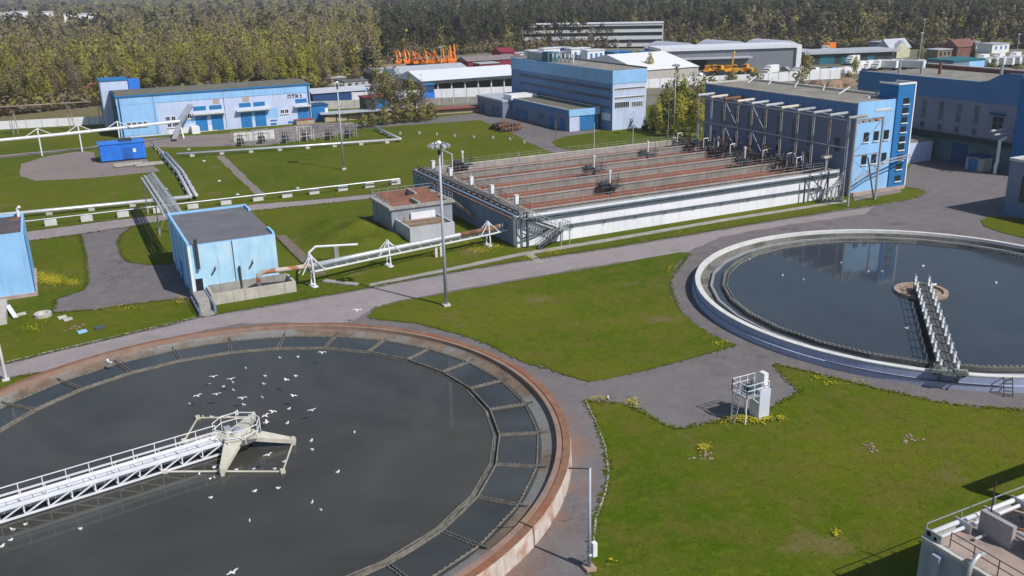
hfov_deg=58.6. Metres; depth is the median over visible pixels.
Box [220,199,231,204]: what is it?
pipe support block
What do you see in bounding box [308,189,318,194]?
pipe support block
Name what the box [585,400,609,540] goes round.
lawn kerb
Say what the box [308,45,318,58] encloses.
birch tree
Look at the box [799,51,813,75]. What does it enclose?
leafy tree
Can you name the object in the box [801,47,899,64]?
blue warehouse
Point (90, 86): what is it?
red hut
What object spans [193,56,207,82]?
birch tree
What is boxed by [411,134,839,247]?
aeration tank
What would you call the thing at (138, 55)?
birch tree
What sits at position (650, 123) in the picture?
leafy tree
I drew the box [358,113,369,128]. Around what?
bush
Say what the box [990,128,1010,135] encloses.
pipe run
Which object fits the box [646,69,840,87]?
concrete fence
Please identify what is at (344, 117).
canopy
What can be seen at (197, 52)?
leafy tree
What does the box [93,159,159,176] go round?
store pad
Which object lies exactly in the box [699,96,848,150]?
rack beams
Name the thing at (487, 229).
pipe bridge
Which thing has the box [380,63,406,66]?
wooden shed
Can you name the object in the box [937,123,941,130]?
window
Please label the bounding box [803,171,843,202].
pipe cluster
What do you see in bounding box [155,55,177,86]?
leafy tree
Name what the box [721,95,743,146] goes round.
air pipe
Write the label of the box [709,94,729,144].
air pipe
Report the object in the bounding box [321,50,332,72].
leafy tree
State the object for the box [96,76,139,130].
annexe tower
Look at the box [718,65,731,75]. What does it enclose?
wheel loader
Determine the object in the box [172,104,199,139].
conveyor
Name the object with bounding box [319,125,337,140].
switchgear
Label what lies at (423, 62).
excavator
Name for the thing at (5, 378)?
pole
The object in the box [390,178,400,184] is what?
pipe support block
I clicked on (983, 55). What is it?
box lorry
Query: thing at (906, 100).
window
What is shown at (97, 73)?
leafy tree
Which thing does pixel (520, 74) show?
window
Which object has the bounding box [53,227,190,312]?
yard pavement
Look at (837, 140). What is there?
window
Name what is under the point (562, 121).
door
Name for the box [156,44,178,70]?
leafy tree
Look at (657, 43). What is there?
arched hangar
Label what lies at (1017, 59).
box lorry
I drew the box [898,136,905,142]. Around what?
window
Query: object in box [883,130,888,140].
window
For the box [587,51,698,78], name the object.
tent hall
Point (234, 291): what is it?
concrete pit
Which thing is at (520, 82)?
window
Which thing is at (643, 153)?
mixer
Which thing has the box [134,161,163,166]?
pipe stack
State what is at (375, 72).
leafy tree
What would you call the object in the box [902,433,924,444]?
rubble
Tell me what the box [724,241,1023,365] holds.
water
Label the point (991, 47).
storage shed
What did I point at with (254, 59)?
leafy tree
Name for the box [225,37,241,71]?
leafy tree
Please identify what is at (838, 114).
air pipe
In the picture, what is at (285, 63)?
leafy tree
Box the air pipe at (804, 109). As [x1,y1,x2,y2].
[793,106,817,161]
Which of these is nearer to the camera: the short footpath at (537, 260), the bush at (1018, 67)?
the short footpath at (537, 260)
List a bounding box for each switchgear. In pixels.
[230,131,249,146]
[252,128,270,144]
[275,128,293,143]
[296,126,314,140]
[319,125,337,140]
[339,123,356,136]
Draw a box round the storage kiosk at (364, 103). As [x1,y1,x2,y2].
[358,94,386,112]
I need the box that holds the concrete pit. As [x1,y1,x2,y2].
[206,273,296,304]
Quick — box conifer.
[641,118,648,130]
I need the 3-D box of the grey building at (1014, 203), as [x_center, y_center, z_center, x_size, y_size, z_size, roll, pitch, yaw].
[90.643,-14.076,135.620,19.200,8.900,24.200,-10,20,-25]
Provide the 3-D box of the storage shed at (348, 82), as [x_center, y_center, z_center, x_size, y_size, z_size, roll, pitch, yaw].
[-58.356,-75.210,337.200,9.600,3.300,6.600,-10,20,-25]
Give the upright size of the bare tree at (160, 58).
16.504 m
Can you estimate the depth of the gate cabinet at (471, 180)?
149.29 m
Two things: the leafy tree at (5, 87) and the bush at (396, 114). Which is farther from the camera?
the leafy tree at (5, 87)
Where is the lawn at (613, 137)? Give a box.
[552,128,687,149]
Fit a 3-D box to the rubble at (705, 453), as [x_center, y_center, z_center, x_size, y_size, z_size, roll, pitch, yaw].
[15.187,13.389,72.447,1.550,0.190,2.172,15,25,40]
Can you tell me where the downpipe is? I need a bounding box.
[993,136,1006,173]
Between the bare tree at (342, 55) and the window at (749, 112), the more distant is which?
the bare tree at (342, 55)
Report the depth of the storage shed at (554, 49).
433.49 m
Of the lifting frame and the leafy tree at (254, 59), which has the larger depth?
the leafy tree at (254, 59)
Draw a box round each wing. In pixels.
[476,92,536,117]
[512,95,610,131]
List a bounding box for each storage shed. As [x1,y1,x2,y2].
[324,76,346,86]
[338,78,368,85]
[356,83,377,91]
[472,61,499,66]
[523,49,538,54]
[538,47,560,51]
[543,46,569,50]
[564,47,590,58]
[581,49,604,59]
[604,50,631,54]
[868,40,881,46]
[924,48,951,58]
[976,42,1009,52]
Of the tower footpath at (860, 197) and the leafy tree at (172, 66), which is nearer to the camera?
the tower footpath at (860, 197)
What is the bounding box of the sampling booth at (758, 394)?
[729,370,770,424]
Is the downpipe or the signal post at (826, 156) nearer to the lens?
the signal post at (826, 156)
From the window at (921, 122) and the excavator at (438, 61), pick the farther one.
the excavator at (438, 61)
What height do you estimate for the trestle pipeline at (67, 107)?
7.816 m
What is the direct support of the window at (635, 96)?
in the workshop building at (617, 91)
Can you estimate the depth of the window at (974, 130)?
176.93 m
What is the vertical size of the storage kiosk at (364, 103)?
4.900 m
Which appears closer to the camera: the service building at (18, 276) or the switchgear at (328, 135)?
the service building at (18, 276)
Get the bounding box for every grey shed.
[310,85,365,101]
[362,62,466,87]
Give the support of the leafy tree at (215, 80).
on the forest floor
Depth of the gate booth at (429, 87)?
297.49 m
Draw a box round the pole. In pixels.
[0,346,9,381]
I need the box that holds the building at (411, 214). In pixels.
[369,183,475,241]
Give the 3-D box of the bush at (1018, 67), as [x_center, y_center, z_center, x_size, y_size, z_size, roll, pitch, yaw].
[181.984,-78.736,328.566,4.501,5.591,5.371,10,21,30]
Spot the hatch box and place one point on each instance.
(5, 307)
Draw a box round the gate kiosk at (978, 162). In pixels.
[964,153,993,171]
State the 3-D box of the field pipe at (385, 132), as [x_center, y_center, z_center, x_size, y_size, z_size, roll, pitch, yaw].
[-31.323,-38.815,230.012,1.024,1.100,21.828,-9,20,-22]
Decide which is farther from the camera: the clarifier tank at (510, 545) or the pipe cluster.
the pipe cluster
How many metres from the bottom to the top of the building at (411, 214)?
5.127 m
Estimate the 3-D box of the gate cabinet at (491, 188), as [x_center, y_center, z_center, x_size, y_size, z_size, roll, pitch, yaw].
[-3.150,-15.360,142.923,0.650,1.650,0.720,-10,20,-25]
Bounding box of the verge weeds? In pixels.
[0,187,1023,575]
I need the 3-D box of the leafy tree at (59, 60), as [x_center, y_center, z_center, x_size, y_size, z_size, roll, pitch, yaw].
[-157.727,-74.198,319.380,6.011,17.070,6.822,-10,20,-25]
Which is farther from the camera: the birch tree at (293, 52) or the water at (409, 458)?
the birch tree at (293, 52)
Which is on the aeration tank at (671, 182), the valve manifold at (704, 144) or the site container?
the valve manifold at (704, 144)
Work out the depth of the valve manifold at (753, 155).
167.54 m
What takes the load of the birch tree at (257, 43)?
on the forest floor
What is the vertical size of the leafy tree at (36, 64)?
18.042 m
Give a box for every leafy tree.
[0,68,14,103]
[0,83,3,105]
[6,71,27,108]
[7,55,22,69]
[15,48,27,62]
[20,51,44,91]
[22,53,42,85]
[38,57,56,90]
[40,76,55,100]
[41,50,50,61]
[42,54,55,75]
[50,66,67,93]
[52,51,67,85]
[57,71,70,89]
[61,49,84,79]
[93,59,110,91]
[96,50,114,77]
[111,55,135,77]
[126,53,141,86]
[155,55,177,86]
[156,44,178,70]
[163,77,171,86]
[168,59,180,82]
[172,49,183,69]
[176,44,194,73]
[180,58,194,84]
[188,43,196,58]
[193,45,208,63]
[208,39,222,53]
[211,69,220,83]
[222,56,237,80]
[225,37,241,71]
[236,49,259,79]
[237,60,254,81]
[250,46,259,77]
[268,60,280,79]
[275,51,288,79]
[281,50,289,74]
[287,62,297,78]
[290,49,309,79]
[301,41,310,53]
[301,45,311,69]
[306,59,319,84]
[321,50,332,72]
[323,63,331,76]
[329,38,344,71]
[368,57,388,94]
[376,63,398,112]
[647,104,655,128]
[669,88,687,136]
[671,74,695,132]
[687,96,704,134]
[699,69,721,102]
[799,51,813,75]
[851,55,859,74]
[917,46,926,58]
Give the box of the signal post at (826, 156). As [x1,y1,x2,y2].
[821,153,831,173]
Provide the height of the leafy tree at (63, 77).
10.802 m
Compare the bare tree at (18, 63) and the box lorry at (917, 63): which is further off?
the box lorry at (917, 63)
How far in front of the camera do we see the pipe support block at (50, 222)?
148.80 m
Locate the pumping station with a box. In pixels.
[109,79,313,137]
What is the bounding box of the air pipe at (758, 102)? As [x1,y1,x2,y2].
[749,100,771,152]
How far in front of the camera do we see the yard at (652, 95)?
378.14 m
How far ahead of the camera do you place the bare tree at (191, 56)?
344.89 m
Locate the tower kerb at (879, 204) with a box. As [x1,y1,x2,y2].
[833,189,923,210]
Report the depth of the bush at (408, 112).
250.87 m
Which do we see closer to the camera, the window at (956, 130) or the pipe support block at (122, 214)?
the pipe support block at (122, 214)
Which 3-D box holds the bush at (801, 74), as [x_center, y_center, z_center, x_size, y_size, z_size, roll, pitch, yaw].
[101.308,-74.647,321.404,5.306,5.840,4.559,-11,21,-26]
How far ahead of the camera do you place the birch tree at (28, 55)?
328.41 m
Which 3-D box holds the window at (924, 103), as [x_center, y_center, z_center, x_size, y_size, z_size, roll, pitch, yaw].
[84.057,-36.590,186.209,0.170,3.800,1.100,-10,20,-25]
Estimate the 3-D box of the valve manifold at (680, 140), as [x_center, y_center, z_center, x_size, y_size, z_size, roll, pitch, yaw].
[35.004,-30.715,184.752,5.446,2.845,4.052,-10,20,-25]
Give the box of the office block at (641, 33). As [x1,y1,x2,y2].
[522,21,663,46]
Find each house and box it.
[10,11,27,18]
[33,11,52,16]
[63,13,86,24]
[167,204,278,294]
[456,54,513,66]
[492,47,515,54]
[704,76,916,196]
[876,38,910,57]
[942,38,976,56]
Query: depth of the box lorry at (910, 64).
360.32 m
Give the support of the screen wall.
on the gravel apron
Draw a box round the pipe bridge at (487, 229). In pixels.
[256,221,507,287]
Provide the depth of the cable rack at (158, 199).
140.40 m
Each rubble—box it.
[688,449,712,459]
[858,443,877,452]
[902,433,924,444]
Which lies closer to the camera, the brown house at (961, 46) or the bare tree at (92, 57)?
the bare tree at (92, 57)
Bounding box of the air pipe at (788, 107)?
[778,104,801,159]
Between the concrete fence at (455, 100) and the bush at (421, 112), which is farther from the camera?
the concrete fence at (455, 100)
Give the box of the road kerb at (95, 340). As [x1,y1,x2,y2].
[0,317,195,363]
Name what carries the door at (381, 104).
in the storage kiosk at (364, 103)
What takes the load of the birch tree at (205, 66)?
on the forest floor
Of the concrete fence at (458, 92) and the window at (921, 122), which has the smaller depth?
the window at (921, 122)
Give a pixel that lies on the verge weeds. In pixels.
(598, 429)
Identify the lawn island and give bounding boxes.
[370,252,732,381]
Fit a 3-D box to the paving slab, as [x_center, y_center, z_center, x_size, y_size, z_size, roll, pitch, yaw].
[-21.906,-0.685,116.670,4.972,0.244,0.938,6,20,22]
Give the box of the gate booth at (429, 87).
[418,83,434,97]
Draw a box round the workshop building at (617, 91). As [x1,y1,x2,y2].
[511,50,646,130]
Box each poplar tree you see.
[645,50,653,64]
[652,93,662,133]
[657,80,675,132]
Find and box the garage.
[908,135,932,162]
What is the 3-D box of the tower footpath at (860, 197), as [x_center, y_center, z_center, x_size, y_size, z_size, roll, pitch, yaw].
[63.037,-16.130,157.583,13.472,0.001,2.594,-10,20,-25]
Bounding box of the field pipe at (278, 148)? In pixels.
[177,138,399,156]
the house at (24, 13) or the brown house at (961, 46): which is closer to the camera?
the brown house at (961, 46)
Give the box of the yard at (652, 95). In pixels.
[323,48,1023,106]
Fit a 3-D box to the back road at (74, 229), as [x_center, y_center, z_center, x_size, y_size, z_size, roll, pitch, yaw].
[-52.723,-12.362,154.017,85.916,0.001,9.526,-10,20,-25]
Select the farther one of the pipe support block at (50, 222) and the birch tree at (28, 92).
the birch tree at (28, 92)
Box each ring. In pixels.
[34,310,51,318]
[894,282,948,299]
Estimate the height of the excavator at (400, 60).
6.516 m
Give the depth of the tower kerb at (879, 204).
150.26 m
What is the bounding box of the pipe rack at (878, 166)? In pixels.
[846,116,909,206]
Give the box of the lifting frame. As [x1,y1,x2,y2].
[441,150,452,169]
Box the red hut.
[84,82,100,99]
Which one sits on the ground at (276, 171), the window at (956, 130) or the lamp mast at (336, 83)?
the lamp mast at (336, 83)
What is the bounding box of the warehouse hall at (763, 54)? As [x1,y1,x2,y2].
[648,42,801,69]
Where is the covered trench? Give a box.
[435,105,479,114]
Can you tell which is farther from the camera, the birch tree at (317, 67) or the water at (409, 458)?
the birch tree at (317, 67)
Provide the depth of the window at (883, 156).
157.81 m
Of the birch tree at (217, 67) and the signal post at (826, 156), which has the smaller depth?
the signal post at (826, 156)
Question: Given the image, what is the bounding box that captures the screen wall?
[233,130,274,141]
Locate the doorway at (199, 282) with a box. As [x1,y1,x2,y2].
[195,278,203,290]
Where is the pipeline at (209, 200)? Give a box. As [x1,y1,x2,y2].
[25,178,399,221]
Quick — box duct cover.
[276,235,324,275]
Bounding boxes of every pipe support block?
[44,219,56,225]
[80,215,92,221]
[117,210,128,217]
[152,206,163,212]
[187,202,198,208]
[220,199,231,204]
[252,195,263,201]
[281,192,291,197]
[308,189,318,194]
[337,184,347,190]
[364,181,374,187]
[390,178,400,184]
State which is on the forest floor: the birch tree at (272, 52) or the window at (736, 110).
the birch tree at (272, 52)
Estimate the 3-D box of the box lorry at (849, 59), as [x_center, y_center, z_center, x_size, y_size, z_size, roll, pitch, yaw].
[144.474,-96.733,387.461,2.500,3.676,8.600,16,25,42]
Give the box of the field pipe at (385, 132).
[374,126,401,140]
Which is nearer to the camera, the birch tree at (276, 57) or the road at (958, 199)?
the road at (958, 199)
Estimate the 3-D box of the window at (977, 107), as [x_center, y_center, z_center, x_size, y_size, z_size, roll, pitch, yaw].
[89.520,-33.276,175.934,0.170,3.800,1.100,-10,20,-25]
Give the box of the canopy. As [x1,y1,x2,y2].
[319,106,417,121]
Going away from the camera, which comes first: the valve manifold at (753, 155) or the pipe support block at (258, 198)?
the pipe support block at (258, 198)
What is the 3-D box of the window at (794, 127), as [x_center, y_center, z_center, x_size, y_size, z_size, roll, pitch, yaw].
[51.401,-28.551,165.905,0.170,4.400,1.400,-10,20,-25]
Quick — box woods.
[0,0,1023,114]
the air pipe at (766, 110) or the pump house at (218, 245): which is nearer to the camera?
the pump house at (218, 245)
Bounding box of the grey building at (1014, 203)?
[1003,155,1023,218]
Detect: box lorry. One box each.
[762,64,778,72]
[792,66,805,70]
[821,42,835,48]
[845,55,859,64]
[858,60,865,69]
[861,60,874,70]
[871,59,884,70]
[879,60,898,69]
[897,60,913,68]
[903,60,925,69]
[978,54,989,57]
[984,59,990,66]
[986,58,998,67]
[987,57,1005,66]
[992,52,1005,56]
[1002,56,1021,64]
[1003,57,1014,66]
[1009,52,1021,55]
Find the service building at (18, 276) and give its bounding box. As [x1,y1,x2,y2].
[0,206,37,299]
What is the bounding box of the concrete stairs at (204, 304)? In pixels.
[190,289,216,316]
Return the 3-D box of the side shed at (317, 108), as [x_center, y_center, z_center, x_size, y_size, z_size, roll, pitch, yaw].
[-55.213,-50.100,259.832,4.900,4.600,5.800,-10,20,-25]
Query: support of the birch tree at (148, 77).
on the forest floor
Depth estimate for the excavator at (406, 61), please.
429.55 m
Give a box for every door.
[122,147,132,158]
[179,259,184,281]
[375,99,386,111]
[514,107,518,118]
[523,109,527,120]
[549,115,553,127]
[560,118,564,129]
[580,114,596,129]
[967,158,977,170]
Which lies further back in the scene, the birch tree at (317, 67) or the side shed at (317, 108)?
the birch tree at (317, 67)
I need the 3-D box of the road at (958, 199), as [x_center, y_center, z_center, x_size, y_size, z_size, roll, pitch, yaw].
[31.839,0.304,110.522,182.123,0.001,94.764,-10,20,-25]
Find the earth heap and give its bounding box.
[808,77,857,87]
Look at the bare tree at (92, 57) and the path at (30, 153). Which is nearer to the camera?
the path at (30, 153)
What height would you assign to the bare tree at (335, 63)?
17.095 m
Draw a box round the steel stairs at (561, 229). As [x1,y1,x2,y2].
[519,210,570,249]
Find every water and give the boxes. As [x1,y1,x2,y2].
[0,336,541,575]
[0,350,493,575]
[713,242,1023,372]
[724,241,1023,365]
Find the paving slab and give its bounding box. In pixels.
[322,279,358,285]
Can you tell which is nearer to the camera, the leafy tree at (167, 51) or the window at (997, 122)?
the window at (997, 122)
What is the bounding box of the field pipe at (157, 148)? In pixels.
[151,141,163,153]
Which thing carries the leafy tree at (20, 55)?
on the forest floor
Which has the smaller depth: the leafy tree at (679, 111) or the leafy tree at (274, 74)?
the leafy tree at (679, 111)
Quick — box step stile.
[1000,377,1012,396]
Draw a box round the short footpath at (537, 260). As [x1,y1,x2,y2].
[524,253,543,262]
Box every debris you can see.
[63,317,72,321]
[77,329,86,333]
[94,325,103,329]
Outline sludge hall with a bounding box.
[858,61,1023,173]
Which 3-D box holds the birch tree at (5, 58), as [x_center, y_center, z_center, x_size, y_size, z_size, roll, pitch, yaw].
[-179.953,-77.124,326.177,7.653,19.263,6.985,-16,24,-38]
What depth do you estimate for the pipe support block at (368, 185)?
171.74 m
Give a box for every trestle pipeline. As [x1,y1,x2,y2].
[0,100,105,134]
[0,120,179,155]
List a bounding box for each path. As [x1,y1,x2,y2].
[0,145,97,157]
[217,156,265,195]
[308,112,598,152]
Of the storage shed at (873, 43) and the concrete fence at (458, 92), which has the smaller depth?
the concrete fence at (458, 92)
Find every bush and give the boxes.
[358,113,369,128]
[366,112,378,126]
[377,105,392,124]
[389,103,403,122]
[401,102,417,122]
[414,103,429,121]
[425,100,437,119]
[727,70,737,79]
[746,68,763,78]
[792,67,808,83]
[844,70,851,77]
[986,57,1000,67]
[1011,61,1023,69]
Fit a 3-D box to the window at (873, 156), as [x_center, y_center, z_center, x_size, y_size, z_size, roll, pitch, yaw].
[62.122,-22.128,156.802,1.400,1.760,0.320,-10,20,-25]
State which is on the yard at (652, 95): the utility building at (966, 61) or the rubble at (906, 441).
the utility building at (966, 61)
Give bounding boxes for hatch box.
[0,299,17,324]
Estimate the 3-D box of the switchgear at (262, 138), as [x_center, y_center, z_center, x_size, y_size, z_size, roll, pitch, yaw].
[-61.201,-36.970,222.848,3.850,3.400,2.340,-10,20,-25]
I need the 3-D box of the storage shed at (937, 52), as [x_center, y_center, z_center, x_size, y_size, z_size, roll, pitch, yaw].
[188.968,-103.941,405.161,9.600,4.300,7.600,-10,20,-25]
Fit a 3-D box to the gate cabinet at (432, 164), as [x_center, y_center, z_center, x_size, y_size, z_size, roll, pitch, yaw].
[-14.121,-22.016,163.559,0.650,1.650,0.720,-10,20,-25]
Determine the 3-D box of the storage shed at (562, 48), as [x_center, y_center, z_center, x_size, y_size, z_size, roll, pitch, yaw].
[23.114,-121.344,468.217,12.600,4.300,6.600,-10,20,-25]
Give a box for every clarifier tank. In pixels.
[0,323,571,575]
[692,229,1023,392]
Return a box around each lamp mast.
[331,81,345,169]
[427,140,450,306]
[671,63,679,137]
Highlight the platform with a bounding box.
[162,411,295,476]
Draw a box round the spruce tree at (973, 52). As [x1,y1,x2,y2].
[970,39,975,56]
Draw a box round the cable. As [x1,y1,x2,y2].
[826,361,998,385]
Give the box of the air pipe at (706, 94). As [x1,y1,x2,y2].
[696,92,716,142]
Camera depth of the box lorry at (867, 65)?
360.59 m
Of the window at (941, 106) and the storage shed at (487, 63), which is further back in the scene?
the storage shed at (487, 63)
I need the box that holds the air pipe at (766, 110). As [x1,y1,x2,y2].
[763,102,785,155]
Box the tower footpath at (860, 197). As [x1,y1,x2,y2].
[853,189,901,200]
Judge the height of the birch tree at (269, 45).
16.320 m
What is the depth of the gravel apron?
230.43 m
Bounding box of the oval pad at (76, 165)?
[20,151,95,180]
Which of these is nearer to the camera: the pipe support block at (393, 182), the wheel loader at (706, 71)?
the pipe support block at (393, 182)
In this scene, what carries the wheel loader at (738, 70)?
on the yard at (652, 95)
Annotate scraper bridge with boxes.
[0,425,222,523]
[913,273,968,383]
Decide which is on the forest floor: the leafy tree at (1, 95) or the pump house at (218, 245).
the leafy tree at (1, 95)
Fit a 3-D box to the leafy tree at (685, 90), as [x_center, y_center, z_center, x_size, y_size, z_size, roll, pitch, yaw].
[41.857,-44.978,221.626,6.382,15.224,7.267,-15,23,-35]
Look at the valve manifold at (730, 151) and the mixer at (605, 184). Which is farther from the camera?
the valve manifold at (730, 151)
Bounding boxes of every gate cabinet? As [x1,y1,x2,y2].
[430,160,434,169]
[448,167,452,176]
[468,176,473,185]
[489,184,493,194]
[513,194,518,205]
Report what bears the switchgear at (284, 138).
on the gravel apron
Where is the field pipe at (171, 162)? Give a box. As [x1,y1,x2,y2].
[160,151,197,197]
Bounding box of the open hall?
[396,65,511,89]
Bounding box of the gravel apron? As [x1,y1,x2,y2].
[144,122,351,146]
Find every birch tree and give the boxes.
[0,47,13,71]
[1,59,13,75]
[22,56,43,101]
[23,75,38,99]
[25,47,37,68]
[74,46,91,85]
[90,59,95,81]
[95,44,109,66]
[110,49,123,76]
[132,46,147,81]
[137,51,160,87]
[147,51,156,81]
[174,45,185,62]
[187,71,198,84]
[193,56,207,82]
[197,52,211,82]
[205,42,221,77]
[209,44,224,79]
[239,48,252,80]
[253,39,262,54]
[256,40,272,66]
[259,56,274,79]
[264,42,274,57]
[268,45,275,62]
[272,50,283,67]
[285,41,299,74]
[306,54,312,74]
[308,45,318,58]
[311,59,321,78]
[401,73,420,117]
[666,66,683,132]
[690,74,705,132]
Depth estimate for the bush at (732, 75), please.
322.70 m
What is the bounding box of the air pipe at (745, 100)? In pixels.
[735,98,756,150]
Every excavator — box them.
[397,50,403,63]
[402,50,409,65]
[406,50,411,65]
[411,51,418,64]
[414,52,420,64]
[414,52,427,64]
[428,51,436,63]
[432,52,443,63]
[444,48,449,62]
[447,45,454,62]
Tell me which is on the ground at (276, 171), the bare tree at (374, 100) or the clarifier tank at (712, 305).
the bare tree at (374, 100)
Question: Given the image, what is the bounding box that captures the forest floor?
[0,1,1023,120]
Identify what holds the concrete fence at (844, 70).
on the yard at (652, 95)
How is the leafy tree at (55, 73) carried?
on the forest floor
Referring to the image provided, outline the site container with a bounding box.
[96,137,145,162]
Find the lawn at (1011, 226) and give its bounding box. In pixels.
[981,216,1023,237]
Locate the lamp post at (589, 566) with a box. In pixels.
[568,467,597,572]
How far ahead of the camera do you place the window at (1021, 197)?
139.62 m
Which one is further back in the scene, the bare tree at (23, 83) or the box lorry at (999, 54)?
the box lorry at (999, 54)
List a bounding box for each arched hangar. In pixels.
[644,41,693,50]
[697,39,743,43]
[746,38,797,43]
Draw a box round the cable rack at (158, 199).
[141,172,181,235]
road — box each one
[0,159,1023,575]
[0,206,875,377]
[27,188,410,240]
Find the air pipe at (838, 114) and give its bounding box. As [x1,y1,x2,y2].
[824,111,850,171]
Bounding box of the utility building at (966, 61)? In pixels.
[925,56,985,66]
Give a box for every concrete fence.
[0,116,103,129]
[310,99,359,108]
[351,86,511,99]
[387,96,476,106]
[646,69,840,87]
[775,65,861,74]
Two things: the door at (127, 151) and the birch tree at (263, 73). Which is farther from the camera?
the birch tree at (263, 73)
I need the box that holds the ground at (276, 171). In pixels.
[0,93,1023,575]
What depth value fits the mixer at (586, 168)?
159.06 m
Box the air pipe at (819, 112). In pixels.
[809,109,834,167]
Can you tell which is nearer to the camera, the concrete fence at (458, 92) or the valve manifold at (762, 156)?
the valve manifold at (762, 156)
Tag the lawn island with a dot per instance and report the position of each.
(607, 321)
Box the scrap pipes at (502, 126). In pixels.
[489,120,522,131]
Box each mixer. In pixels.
[450,151,473,170]
[581,155,604,174]
[596,170,621,192]
[636,141,657,157]
[706,137,725,155]
[732,146,755,166]
[790,152,812,170]
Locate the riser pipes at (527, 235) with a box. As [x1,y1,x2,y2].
[515,212,549,248]
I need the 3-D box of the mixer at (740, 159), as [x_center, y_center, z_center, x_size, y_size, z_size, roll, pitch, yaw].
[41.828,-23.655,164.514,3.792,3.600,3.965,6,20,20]
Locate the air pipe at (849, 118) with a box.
[840,114,867,201]
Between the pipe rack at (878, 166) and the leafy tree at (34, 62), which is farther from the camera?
the leafy tree at (34, 62)
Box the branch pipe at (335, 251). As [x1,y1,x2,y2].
[308,243,357,262]
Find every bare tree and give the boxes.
[5,62,14,78]
[9,70,26,97]
[12,53,22,77]
[19,70,27,94]
[24,55,44,88]
[49,74,63,106]
[58,53,80,89]
[64,62,83,94]
[65,61,84,91]
[85,51,98,79]
[145,47,158,61]
[156,55,172,73]
[172,58,184,85]
[188,47,197,62]
[204,56,219,82]
[222,43,242,81]
[254,54,269,80]
[278,40,291,69]
[315,49,327,86]
[317,38,331,73]
[329,39,345,74]
[334,41,346,72]
[365,74,382,115]
[387,65,402,97]
[390,76,405,114]
[412,74,429,118]
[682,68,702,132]
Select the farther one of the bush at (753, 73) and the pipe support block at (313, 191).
the bush at (753, 73)
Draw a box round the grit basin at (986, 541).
[917,481,1023,575]
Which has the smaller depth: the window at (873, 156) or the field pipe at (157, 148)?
the window at (873, 156)
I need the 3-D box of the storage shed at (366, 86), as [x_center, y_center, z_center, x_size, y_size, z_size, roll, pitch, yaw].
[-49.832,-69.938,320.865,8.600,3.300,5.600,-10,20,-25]
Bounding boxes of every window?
[519,73,610,91]
[519,81,610,100]
[519,89,610,109]
[614,86,644,90]
[614,95,644,99]
[615,101,628,108]
[631,101,642,106]
[720,107,725,128]
[733,109,739,131]
[747,111,753,134]
[761,113,767,136]
[776,116,782,139]
[791,118,797,142]
[807,121,813,145]
[834,137,839,151]
[860,155,866,165]
[863,132,869,142]
[870,154,876,164]
[872,131,878,141]
[881,152,886,162]
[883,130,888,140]
[894,175,900,182]
[895,163,902,170]
[897,144,904,150]
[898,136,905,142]
[899,126,906,132]
[900,117,907,123]
[901,107,908,114]
[902,98,909,104]
[920,121,924,127]
[921,99,927,117]
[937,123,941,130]
[938,101,944,120]
[954,126,958,132]
[955,103,962,122]
[971,128,976,135]
[973,105,979,125]
[991,116,1004,131]
[1018,176,1023,202]
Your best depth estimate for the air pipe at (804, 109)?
159.26 m
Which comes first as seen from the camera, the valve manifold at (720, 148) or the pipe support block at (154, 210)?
the pipe support block at (154, 210)
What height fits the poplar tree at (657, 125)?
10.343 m
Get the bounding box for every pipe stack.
[113,161,141,167]
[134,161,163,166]
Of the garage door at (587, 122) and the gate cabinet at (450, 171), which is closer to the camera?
the gate cabinet at (450, 171)
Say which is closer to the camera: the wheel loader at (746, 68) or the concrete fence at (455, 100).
the concrete fence at (455, 100)
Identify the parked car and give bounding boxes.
[780,66,790,70]
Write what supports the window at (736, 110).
in the blower house at (892, 103)
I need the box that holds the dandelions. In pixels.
[22,206,864,564]
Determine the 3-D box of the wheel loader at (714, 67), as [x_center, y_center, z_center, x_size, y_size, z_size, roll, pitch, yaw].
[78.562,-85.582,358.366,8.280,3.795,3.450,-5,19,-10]
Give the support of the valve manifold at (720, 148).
on the aeration tank at (671, 182)
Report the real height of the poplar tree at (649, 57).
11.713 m
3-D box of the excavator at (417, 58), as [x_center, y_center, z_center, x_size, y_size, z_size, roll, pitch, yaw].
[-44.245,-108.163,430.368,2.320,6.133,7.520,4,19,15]
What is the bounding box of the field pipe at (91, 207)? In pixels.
[0,195,191,214]
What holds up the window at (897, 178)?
in the blower house at (892, 103)
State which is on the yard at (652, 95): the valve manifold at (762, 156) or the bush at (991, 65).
the bush at (991, 65)
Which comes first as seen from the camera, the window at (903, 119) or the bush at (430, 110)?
the window at (903, 119)
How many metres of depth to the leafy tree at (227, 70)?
324.69 m
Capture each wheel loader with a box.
[700,65,711,75]
[711,65,717,74]
[713,65,728,74]
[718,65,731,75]
[731,65,742,74]
[742,64,754,73]
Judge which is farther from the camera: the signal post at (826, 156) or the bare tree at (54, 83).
the bare tree at (54, 83)
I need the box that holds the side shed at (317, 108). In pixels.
[311,102,328,121]
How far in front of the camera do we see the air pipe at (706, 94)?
182.75 m
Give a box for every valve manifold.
[669,127,696,143]
[680,131,714,146]
[692,134,725,149]
[705,136,742,152]
[718,141,753,155]
[732,142,766,159]
[747,143,777,162]
[764,149,798,166]
[780,151,819,171]
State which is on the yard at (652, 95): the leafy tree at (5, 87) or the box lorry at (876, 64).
the box lorry at (876, 64)

